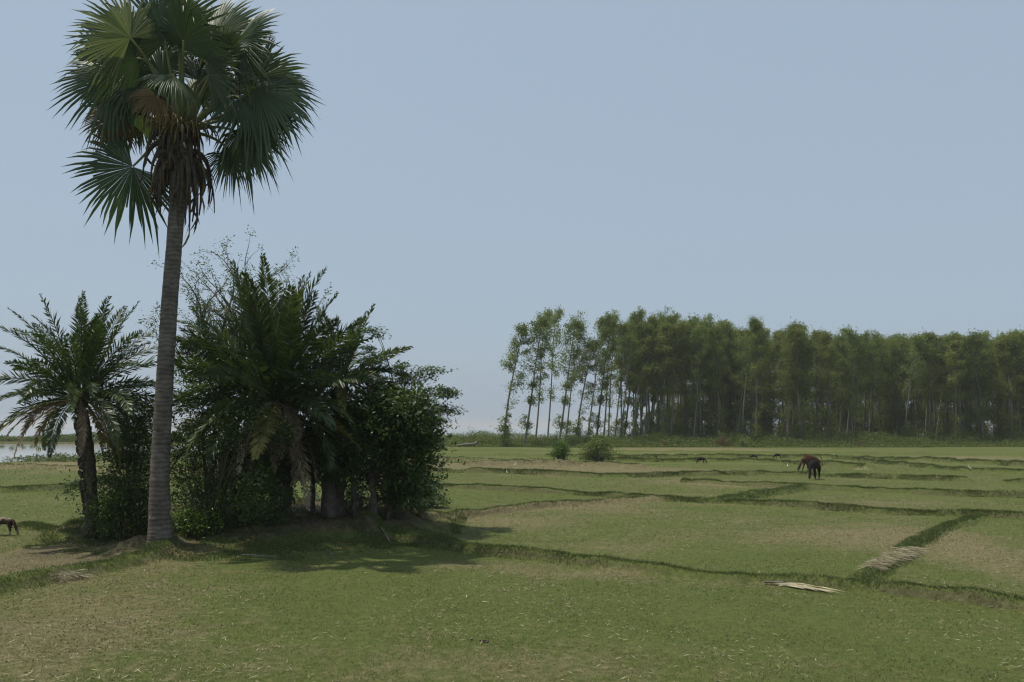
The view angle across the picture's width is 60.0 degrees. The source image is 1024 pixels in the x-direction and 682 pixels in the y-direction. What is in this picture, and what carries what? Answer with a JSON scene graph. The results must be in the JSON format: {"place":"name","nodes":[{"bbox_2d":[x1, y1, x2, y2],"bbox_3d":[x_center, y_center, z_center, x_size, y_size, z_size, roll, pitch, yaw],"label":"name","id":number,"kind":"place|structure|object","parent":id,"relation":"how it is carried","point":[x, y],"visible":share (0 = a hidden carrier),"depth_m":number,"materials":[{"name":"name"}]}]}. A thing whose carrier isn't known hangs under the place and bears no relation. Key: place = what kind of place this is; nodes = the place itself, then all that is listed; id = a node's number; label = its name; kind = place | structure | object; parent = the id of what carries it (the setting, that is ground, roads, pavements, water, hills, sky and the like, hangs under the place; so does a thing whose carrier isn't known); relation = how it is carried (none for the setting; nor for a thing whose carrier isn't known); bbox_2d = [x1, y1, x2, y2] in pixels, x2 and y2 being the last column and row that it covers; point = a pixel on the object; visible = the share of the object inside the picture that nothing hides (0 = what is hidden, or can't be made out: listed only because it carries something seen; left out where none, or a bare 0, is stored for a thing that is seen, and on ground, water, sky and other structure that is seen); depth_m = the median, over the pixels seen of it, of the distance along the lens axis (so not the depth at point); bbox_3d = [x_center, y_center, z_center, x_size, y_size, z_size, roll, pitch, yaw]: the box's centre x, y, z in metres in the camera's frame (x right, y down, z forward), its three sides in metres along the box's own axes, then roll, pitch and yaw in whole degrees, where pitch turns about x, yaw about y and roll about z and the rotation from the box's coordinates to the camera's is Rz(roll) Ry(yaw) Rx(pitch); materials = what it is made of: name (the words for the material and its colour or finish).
{"place":"outdoors","nodes":[
{"label":"outdoors","id":0,"kind":"place"},
{"bbox_2d":[0,427,995,461],"bbox_3d":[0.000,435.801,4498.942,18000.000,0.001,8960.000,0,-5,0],"label":"water","id":1,"kind":"structure","parent":0,"point":[6,451],"depth_m":345.54,"materials":[{"name":"grey liquid"}]},
{"bbox_2d":[0,441,1023,681],"bbox_3d":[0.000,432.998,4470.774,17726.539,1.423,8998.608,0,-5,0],"label":"ground","id":2,"kind":"structure","parent":0,"point":[1006,608],"depth_m":14.12,"materials":[{"name":"green plant"}]},
{"bbox_2d":[47,567,98,583],"bbox_3d":[-7.249,3.885,14.553,0.805,0.279,0.944,-5,-7,41],"label":"straw heap","id":3,"kind":"object","parent":2,"relation":"on","point":[76,574],"visible":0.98,"depth_m":14.55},
{"bbox_2d":[0,290,179,538],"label":"date palm","id":4,"kind":"object","parent":2,"relation":"on","point":[88,344],"visible":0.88,"depth_m":19.10,"materials":[{"name":"green plant"}]},
{"bbox_2d":[74,486,147,539],"bbox_3d":[-8.452,3.672,18.960,1.720,1.101,1.348,0,-5,0],"label":"shrub","id":5,"kind":"object","parent":2,"relation":"on","point":[113,521],"visible":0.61,"depth_m":18.74,"materials":[{"name":"green plant"}]},
{"bbox_2d":[47,385,179,541],"bbox_3d":[-8.465,2.613,19.427,2.931,3.492,2.577,-4,-7,39],"label":"leafy shrub","id":6,"kind":"object","parent":2,"relation":"on","point":[135,460],"visible":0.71,"depth_m":19.10,"materials":[{"name":"green plant"}]},
{"bbox_2d":[2,449,293,461],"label":"bank grass","id":7,"kind":"structure","parent":2,"relation":"on","point":[58,457],"depth_m":63.00,"materials":[{"name":"green plant"}]},
{"bbox_2d":[46,0,323,544],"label":"palmyra palm","id":8,"kind":"object","parent":2,"relation":"on","point":[125,42],"visible":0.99,"depth_m":17.89,"materials":[{"name":"green plant"}]},
{"bbox_2d":[171,487,233,539],"bbox_3d":[-6.524,3.606,18.408,1.366,1.151,1.556,-4,-7,39],"label":"shrub","id":9,"kind":"object","parent":2,"relation":"on","point":[187,530],"visible":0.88,"depth_m":18.29,"materials":[{"name":"green plant"}]},
{"bbox_2d":[135,349,301,535],"bbox_3d":[-6.304,2.016,19.392,3.796,4.261,3.731,0,-5,0],"label":"leafy shrub","id":10,"kind":"object","parent":2,"relation":"on","point":[209,481],"visible":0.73,"depth_m":18.90,"materials":[{"name":"green plant"}]},
{"bbox_2d":[0,432,459,442],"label":"reed bank","id":11,"kind":"structure","parent":2,"relation":"on","point":[67,438],"depth_m":142.11,"materials":[{"name":"green plant"}]},
{"bbox_2d":[134,225,336,506],"bbox_3d":[-7.000,0.658,22.136,4.435,7.237,4.801,5,-7,-42],"label":"thorny tree","id":12,"kind":"object","parent":2,"relation":"on","point":[204,307],"visible":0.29,"depth_m":22.15,"materials":[{"name":"green plant"}]},
{"bbox_2d":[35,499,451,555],"bbox_3d":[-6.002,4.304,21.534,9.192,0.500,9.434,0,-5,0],"label":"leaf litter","id":13,"kind":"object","parent":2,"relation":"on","point":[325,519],"visible":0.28,"depth_m":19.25,"materials":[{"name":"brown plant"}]},
{"bbox_2d":[23,498,469,561],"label":"mound grass","id":14,"kind":"structure","parent":2,"relation":"on","point":[197,557],"depth_m":18.48,"materials":[{"name":"green plant"}]},
{"bbox_2d":[217,458,300,526],"bbox_3d":[-5.707,3.274,19.447,2.199,1.683,2.104,0,-5,0],"label":"shrub","id":15,"kind":"object","parent":2,"relation":"on","point":[269,507],"visible":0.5,"depth_m":19.36,"materials":[{"name":"green plant"}]},
{"bbox_2d":[132,253,403,519],"bbox_3d":[-5.523,1.196,20.740,5.915,6.195,6.117,-4,-7,32],"label":"date palm","id":16,"kind":"object","parent":2,"relation":"on","point":[274,366],"visible":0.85,"depth_m":19.90,"materials":[{"name":"green plant"}]},
{"bbox_2d":[189,397,388,517],"bbox_3d":[-5.286,2.686,20.935,5.175,3.154,3.364,0,-5,0],"label":"forked tree","id":17,"kind":"object","parent":2,"relation":"on","point":[327,479],"visible":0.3,"depth_m":20.60,"materials":[{"name":"green plant"}]},
{"bbox_2d":[288,303,413,517],"bbox_3d":[-4.357,1.705,21.929,3.652,5.362,3.750,-5,-7,39],"label":"date palm","id":18,"kind":"object","parent":2,"relation":"on","point":[340,512],"visible":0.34,"depth_m":21.61,"materials":[{"name":"green plant"}]},
{"bbox_2d":[344,481,370,508],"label":"shrub","id":19,"kind":"object","parent":2,"relation":"on","point":[348,503],"visible":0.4,"depth_m":22.68,"materials":[{"name":"green plant"}]},
{"bbox_2d":[322,360,464,520],"bbox_3d":[-3.080,2.430,21.312,3.911,3.975,3.215,-2,-6,16],"label":"broadleaf tree","id":20,"kind":"object","parent":2,"relation":"on","point":[413,429],"visible":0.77,"depth_m":20.87,"materials":[{"name":"green plant"}]},
{"bbox_2d":[351,381,455,508],"bbox_3d":[-2.922,2.625,21.586,2.610,3.362,2.787,-5,-8,44],"label":"leafy shrub","id":21,"kind":"object","parent":2,"relation":"on","point":[389,405],"visible":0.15,"depth_m":21.31,"materials":[{"name":"green plant"}]},
{"bbox_2d":[367,473,444,517],"bbox_3d":[-2.800,3.916,22.659,2.396,1.205,1.788,-2,-6,18],"label":"shrub","id":22,"kind":"object","parent":2,"relation":"on","point":[417,513],"visible":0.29,"depth_m":22.47,"materials":[{"name":"green plant"}]},
{"bbox_2d":[357,325,467,514],"bbox_3d":[-2.566,1.950,22.302,3.000,4.894,1.569,-1,-6,14],"label":"feathery tree","id":23,"kind":"object","parent":2,"relation":"on","point":[403,374],"visible":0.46,"depth_m":22.27,"materials":[{"name":"green plant"}]},
{"bbox_2d":[0,482,1023,681],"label":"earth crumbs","id":24,"kind":"object","parent":2,"relation":"on","point":[497,600],"visible":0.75,"depth_m":12.72,"materials":[{"name":"soil"}]},
{"bbox_2d":[490,321,533,445],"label":"plantation tree","id":25,"kind":"object","parent":2,"relation":"on","point":[522,333],"visible":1,"depth_m":107.66,"materials":[{"name":"green plant"}]},
{"bbox_2d":[0,473,1023,681],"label":"straw litter","id":26,"kind":"object","parent":2,"relation":"on","point":[505,613],"visible":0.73,"depth_m":11.25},
{"bbox_2d":[515,307,556,443],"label":"plantation tree","id":27,"kind":"object","parent":2,"relation":"on","point":[541,322],"visible":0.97,"depth_m":108.99,"materials":[{"name":"green plant"}]},
{"bbox_2d":[528,307,557,444],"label":"plantation tree","id":28,"kind":"object","parent":2,"relation":"on","point":[540,392],"visible":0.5,"depth_m":110.68,"materials":[{"name":"green plant"}]},
{"bbox_2d":[542,304,565,437],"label":"plantation tree","id":29,"kind":"object","parent":2,"relation":"on","point":[558,315],"visible":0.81,"depth_m":121.86,"materials":[{"name":"green plant"}]},
{"bbox_2d":[546,439,572,459],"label":"field bush","id":30,"kind":"object","parent":2,"relation":"on","point":[561,453],"visible":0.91,"depth_m":63.69,"materials":[{"name":"green plant"}]},
{"bbox_2d":[550,310,586,437],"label":"plantation tree","id":31,"kind":"object","parent":2,"relation":"on","point":[573,326],"visible":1,"depth_m":113.98,"materials":[{"name":"green plant"}]},
{"bbox_2d":[562,320,592,437],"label":"plantation tree","id":32,"kind":"object","parent":2,"relation":"on","point":[568,421],"visible":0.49,"depth_m":117.96,"materials":[{"name":"green plant"}]},
{"bbox_2d":[566,343,603,437],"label":"plantation tree","id":33,"kind":"object","parent":2,"relation":"on","point":[577,429],"visible":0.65,"depth_m":116.85,"materials":[{"name":"green plant"}]},
{"bbox_2d":[576,431,622,461],"bbox_3d":[6.189,7.502,62.343,3.350,2.297,3.417,0,-5,0],"label":"field bush","id":34,"kind":"object","parent":2,"relation":"on","point":[594,452],"visible":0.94,"depth_m":62.18,"materials":[{"name":"green plant"}]},
{"bbox_2d":[582,311,620,440],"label":"plantation tree","id":35,"kind":"object","parent":2,"relation":"on","point":[606,333],"visible":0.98,"depth_m":112.20,"materials":[{"name":"green plant"}]},
{"bbox_2d":[588,309,620,435],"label":"plantation tree","id":36,"kind":"object","parent":2,"relation":"on","point":[600,400],"visible":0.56,"depth_m":117.24,"materials":[{"name":"green plant"}]},
{"bbox_2d":[598,312,620,434],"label":"plantation tree","id":37,"kind":"object","parent":2,"relation":"on","point":[608,371],"visible":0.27,"depth_m":119.54,"materials":[{"name":"green plant"}]},
{"bbox_2d":[596,327,626,435],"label":"plantation tree","id":38,"kind":"object","parent":2,"relation":"on","point":[609,417],"visible":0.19,"depth_m":123.11,"materials":[{"name":"green plant"}]},
{"bbox_2d":[606,321,630,439],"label":"plantation tree","id":39,"kind":"object","parent":2,"relation":"on","point":[623,329],"visible":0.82,"depth_m":115.46,"materials":[{"name":"green plant"}]},
{"bbox_2d":[614,306,652,442],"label":"plantation tree","id":40,"kind":"object","parent":2,"relation":"on","point":[634,318],"visible":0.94,"depth_m":114.00,"materials":[{"name":"green plant"}]},
{"bbox_2d":[625,325,660,444],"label":"plantation tree","id":41,"kind":"object","parent":2,"relation":"on","point":[633,422],"visible":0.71,"depth_m":112.99,"materials":[{"name":"green plant"}]},
{"bbox_2d":[629,313,659,436],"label":"plantation tree","id":42,"kind":"object","parent":2,"relation":"on","point":[652,320],"visible":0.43,"depth_m":115.97,"materials":[{"name":"green plant"}]},
{"bbox_2d":[630,321,662,441],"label":"plantation tree","id":43,"kind":"object","parent":2,"relation":"on","point":[646,341],"visible":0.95,"depth_m":112.39,"materials":[{"name":"green plant"}]},
{"bbox_2d":[648,320,685,442],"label":"plantation tree","id":44,"kind":"object","parent":2,"relation":"on","point":[666,328],"visible":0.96,"depth_m":112.48,"materials":[{"name":"green plant"}]},
{"bbox_2d":[657,313,686,436],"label":"plantation tree","id":45,"kind":"object","parent":2,"relation":"on","point":[669,318],"visible":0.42,"depth_m":114.55,"materials":[{"name":"green plant"}]},
{"bbox_2d":[660,319,705,442],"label":"plantation tree","id":46,"kind":"object","parent":2,"relation":"on","point":[681,327],"visible":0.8,"depth_m":113.28,"materials":[{"name":"green plant"}]},
{"bbox_2d":[672,317,699,436],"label":"plantation tree","id":47,"kind":"object","parent":2,"relation":"on","point":[685,410],"visible":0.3,"depth_m":122.48,"materials":[{"name":"green plant"}]},
{"bbox_2d":[678,317,715,439],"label":"plantation tree","id":48,"kind":"object","parent":2,"relation":"on","point":[706,391],"visible":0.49,"depth_m":116.37,"materials":[{"name":"green plant"}]},
{"bbox_2d":[682,329,712,436],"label":"plantation tree","id":49,"kind":"object","parent":2,"relation":"on","point":[694,390],"visible":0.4,"depth_m":115.33,"materials":[{"name":"green plant"}]},
{"bbox_2d":[686,317,715,441],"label":"plantation tree","id":50,"kind":"object","parent":2,"relation":"on","point":[702,326],"visible":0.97,"depth_m":112.22,"materials":[{"name":"green plant"}]},
{"bbox_2d":[696,317,728,436],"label":"plantation tree","id":51,"kind":"object","parent":2,"relation":"on","point":[716,399],"visible":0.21,"depth_m":121.73,"materials":[{"name":"green plant"}]},
{"bbox_2d":[703,323,734,439],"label":"plantation tree","id":52,"kind":"object","parent":2,"relation":"on","point":[712,333],"visible":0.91,"depth_m":113.30,"materials":[{"name":"green plant"}]},
{"bbox_2d":[703,319,740,438],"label":"plantation tree","id":53,"kind":"object","parent":2,"relation":"on","point":[728,325],"visible":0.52,"depth_m":117.21,"materials":[{"name":"green plant"}]},
{"bbox_2d":[709,314,739,440],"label":"plantation tree","id":54,"kind":"object","parent":2,"relation":"on","point":[728,388],"visible":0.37,"depth_m":118.18,"materials":[{"name":"green plant"}]},
{"bbox_2d":[708,327,749,434],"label":"plantation tree","id":55,"kind":"object","parent":2,"relation":"on","point":[728,407],"visible":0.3,"depth_m":120.06,"materials":[{"name":"green plant"}]},
{"bbox_2d":[718,327,747,433],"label":"plantation tree","id":56,"kind":"object","parent":2,"relation":"on","point":[733,413],"visible":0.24,"depth_m":118.43,"materials":[{"name":"green plant"}]},
{"bbox_2d":[446,429,1023,447],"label":"undergrowth","id":57,"kind":"object","parent":2,"relation":"on","point":[774,440],"visible":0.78,"depth_m":109.57,"materials":[{"name":"green plant"}]},
{"bbox_2d":[730,324,763,434],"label":"plantation tree","id":58,"kind":"object","parent":2,"relation":"on","point":[740,332],"visible":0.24,"depth_m":120.65,"materials":[{"name":"green plant"}]},
{"bbox_2d":[728,332,766,439],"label":"plantation tree","id":59,"kind":"object","parent":2,"relation":"on","point":[733,377],"visible":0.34,"depth_m":114.04,"materials":[{"name":"green plant"}]},
{"bbox_2d":[727,314,770,438],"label":"plantation tree","id":60,"kind":"object","parent":2,"relation":"on","point":[743,422],"visible":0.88,"depth_m":111.84,"materials":[{"name":"green plant"}]},
{"bbox_2d":[742,316,772,442],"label":"plantation tree","id":61,"kind":"object","parent":2,"relation":"on","point":[754,376],"visible":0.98,"depth_m":110.95,"materials":[{"name":"green plant"}]},
{"bbox_2d":[741,326,786,433],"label":"plantation tree","id":62,"kind":"object","parent":2,"relation":"on","point":[776,346],"visible":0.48,"depth_m":118.81,"materials":[{"name":"green plant"}]},
{"bbox_2d":[759,344,779,433],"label":"plantation tree","id":63,"kind":"object","parent":2,"relation":"on","point":[768,373],"visible":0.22,"depth_m":133.94,"materials":[{"name":"green plant"}]},
{"bbox_2d":[766,328,792,434],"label":"plantation tree","id":64,"kind":"object","parent":2,"relation":"on","point":[783,425],"visible":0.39,"depth_m":124.00,"materials":[{"name":"green plant"}]},
{"bbox_2d":[774,333,817,432],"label":"plantation tree","id":65,"kind":"object","parent":2,"relation":"on","point":[790,407],"visible":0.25,"depth_m":121.59,"materials":[{"name":"green plant"}]},
{"bbox_2d":[776,328,818,438],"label":"plantation tree","id":66,"kind":"object","parent":2,"relation":"on","point":[791,371],"visible":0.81,"depth_m":112.64,"materials":[{"name":"green plant"}]},
{"bbox_2d":[779,321,817,442],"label":"plantation tree","id":67,"kind":"object","parent":2,"relation":"on","point":[796,338],"visible":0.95,"depth_m":111.84,"materials":[{"name":"green plant"}]},
{"bbox_2d":[783,316,816,445],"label":"plantation tree","id":68,"kind":"object","parent":2,"relation":"on","point":[793,325],"visible":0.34,"depth_m":113.70,"materials":[{"name":"green plant"}]},
{"bbox_2d":[764,581,844,592],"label":"dry palm leaf","id":69,"kind":"object","parent":2,"relation":"on","point":[801,585],"visible":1,"depth_m":13.65,"materials":[{"name":"plant"}]},
{"bbox_2d":[805,328,836,440],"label":"plantation tree","id":70,"kind":"object","parent":2,"relation":"on","point":[816,426],"visible":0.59,"depth_m":118.16,"materials":[{"name":"green plant"}]},
{"bbox_2d":[803,330,839,433],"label":"plantation tree","id":71,"kind":"object","parent":2,"relation":"on","point":[820,408],"visible":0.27,"depth_m":132.04,"materials":[{"name":"green plant"}]},
{"bbox_2d":[814,331,843,438],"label":"plantation tree","id":72,"kind":"object","parent":2,"relation":"on","point":[824,348],"visible":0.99,"depth_m":114.17,"materials":[{"name":"green plant"}]},
{"bbox_2d":[819,338,854,435],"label":"plantation tree","id":73,"kind":"object","parent":2,"relation":"on","point":[834,385],"visible":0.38,"depth_m":125.50,"materials":[{"name":"green plant"}]},
{"bbox_2d":[832,324,861,441],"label":"plantation tree","id":74,"kind":"object","parent":2,"relation":"on","point":[842,338],"visible":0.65,"depth_m":117.00,"materials":[{"name":"green plant"}]},
{"bbox_2d":[838,326,872,443],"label":"plantation tree","id":75,"kind":"object","parent":2,"relation":"on","point":[854,337],"visible":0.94,"depth_m":113.64,"materials":[{"name":"green plant"}]},
{"bbox_2d":[847,330,874,438],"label":"plantation tree","id":76,"kind":"object","parent":2,"relation":"on","point":[857,389],"visible":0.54,"depth_m":116.22,"materials":[{"name":"green plant"}]},
{"bbox_2d":[837,342,885,433],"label":"plantation tree","id":77,"kind":"object","parent":2,"relation":"on","point":[849,399],"visible":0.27,"depth_m":120.22,"materials":[{"name":"green plant"}]},
{"bbox_2d":[858,336,890,436],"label":"plantation tree","id":78,"kind":"object","parent":2,"relation":"on","point":[873,430],"visible":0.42,"depth_m":119.37,"materials":[{"name":"green plant"}]},
{"bbox_2d":[862,334,887,437],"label":"plantation tree","id":79,"kind":"object","parent":2,"relation":"on","point":[877,341],"visible":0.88,"depth_m":114.94,"materials":[{"name":"green plant"}]},
{"bbox_2d":[865,329,896,436],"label":"plantation tree","id":80,"kind":"object","parent":2,"relation":"on","point":[884,404],"visible":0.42,"depth_m":122.51,"materials":[{"name":"green plant"}]},
{"bbox_2d":[855,546,929,571],"bbox_3d":[7.133,4.011,16.448,0.729,0.318,3.771,-4,-7,38],"label":"straw heap","id":81,"kind":"object","parent":2,"relation":"on","point":[895,554],"visible":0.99,"depth_m":16.09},
{"bbox_2d":[874,333,914,432],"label":"plantation tree","id":82,"kind":"object","parent":2,"relation":"on","point":[900,350],"visible":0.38,"depth_m":125.49,"materials":[{"name":"green plant"}]},
{"bbox_2d":[876,338,913,437],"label":"plantation tree","id":83,"kind":"object","parent":2,"relation":"on","point":[892,347],"visible":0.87,"depth_m":121.99,"materials":[{"name":"green plant"}]},
{"bbox_2d":[883,333,921,436],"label":"plantation tree","id":84,"kind":"object","parent":2,"relation":"on","point":[906,381],"visible":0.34,"depth_m":126.36,"materials":[{"name":"green plant"}]},
{"bbox_2d":[903,331,928,434],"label":"plantation tree","id":85,"kind":"object","parent":2,"relation":"on","point":[916,403],"visible":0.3,"depth_m":137.41,"materials":[{"name":"green plant"}]},
{"bbox_2d":[893,331,940,438],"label":"plantation tree","id":86,"kind":"object","parent":2,"relation":"on","point":[917,341],"visible":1,"depth_m":114.99,"materials":[{"name":"green plant"}]},
{"bbox_2d":[912,327,944,440],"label":"plantation tree","id":87,"kind":"object","parent":2,"relation":"on","point":[929,342],"visible":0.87,"depth_m":115.34,"materials":[{"name":"green plant"}]},
{"bbox_2d":[914,332,946,432],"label":"plantation tree","id":88,"kind":"object","parent":2,"relation":"on","point":[940,338],"visible":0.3,"depth_m":118.69,"materials":[{"name":"green plant"}]},
{"bbox_2d":[931,331,963,439],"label":"plantation tree","id":89,"kind":"object","parent":2,"relation":"on","point":[944,340],"visible":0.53,"depth_m":117.15,"materials":[{"name":"green plant"}]},
{"bbox_2d":[935,336,975,442],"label":"plantation tree","id":90,"kind":"object","parent":2,"relation":"on","point":[954,345],"visible":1,"depth_m":113.26,"materials":[{"name":"green plant"}]},
{"bbox_2d":[942,332,979,441],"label":"plantation tree","id":91,"kind":"object","parent":2,"relation":"on","point":[958,337],"visible":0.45,"depth_m":115.12,"materials":[{"name":"green plant"}]},
{"bbox_2d":[958,332,994,432],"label":"plantation tree","id":92,"kind":"object","parent":2,"relation":"on","point":[985,357],"visible":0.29,"depth_m":117.48,"materials":[{"name":"green plant"}]},
{"bbox_2d":[960,328,994,442],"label":"plantation tree","id":93,"kind":"object","parent":2,"relation":"on","point":[974,339],"visible":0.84,"depth_m":114.62,"materials":[{"name":"green plant"}]},
{"bbox_2d":[963,341,998,432],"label":"plantation tree","id":94,"kind":"object","parent":2,"relation":"on","point":[978,422],"visible":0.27,"depth_m":126.95,"materials":[{"name":"green plant"}]},
{"bbox_2d":[987,341,1018,434],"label":"plantation tree","id":95,"kind":"object","parent":2,"relation":"on","point":[997,410],"visible":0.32,"depth_m":128.92,"materials":[{"name":"green plant"}]},
{"bbox_2d":[987,330,1023,438],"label":"plantation tree","id":96,"kind":"object","parent":2,"relation":"on","point":[1007,421],"visible":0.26,"depth_m":117.73,"materials":[{"name":"green plant"}]},
{"bbox_2d":[988,333,1023,443],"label":"plantation tree","id":97,"kind":"object","parent":2,"relation":"on","point":[1000,348],"visible":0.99,"depth_m":114.52,"materials":[{"name":"green plant"}]},
{"bbox_2d":[995,325,1023,439],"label":"plantation tree","id":98,"kind":"object","parent":2,"relation":"on","point":[1021,334],"visible":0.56,"depth_m":115.60,"materials":[{"name":"green plant"}]},
{"bbox_2d":[1000,331,1023,407],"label":"plantation tree","id":99,"kind":"object","parent":2,"relation":"on","point":[1012,340],"visible":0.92,"depth_m":114.85,"materials":[{"name":"green plant"}]},
{"bbox_2d":[0,453,1023,612],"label":"ridge grass","id":100,"kind":"structure","parent":0,"point":[927,534],"depth_m":25.91,"materials":[{"name":"green plant"}]},
{"bbox_2d":[0,0,1023,426],"label":"sky","id":101,"kind":"structure","parent":0,"point":[468,169],"materials":[{"name":"blue"}]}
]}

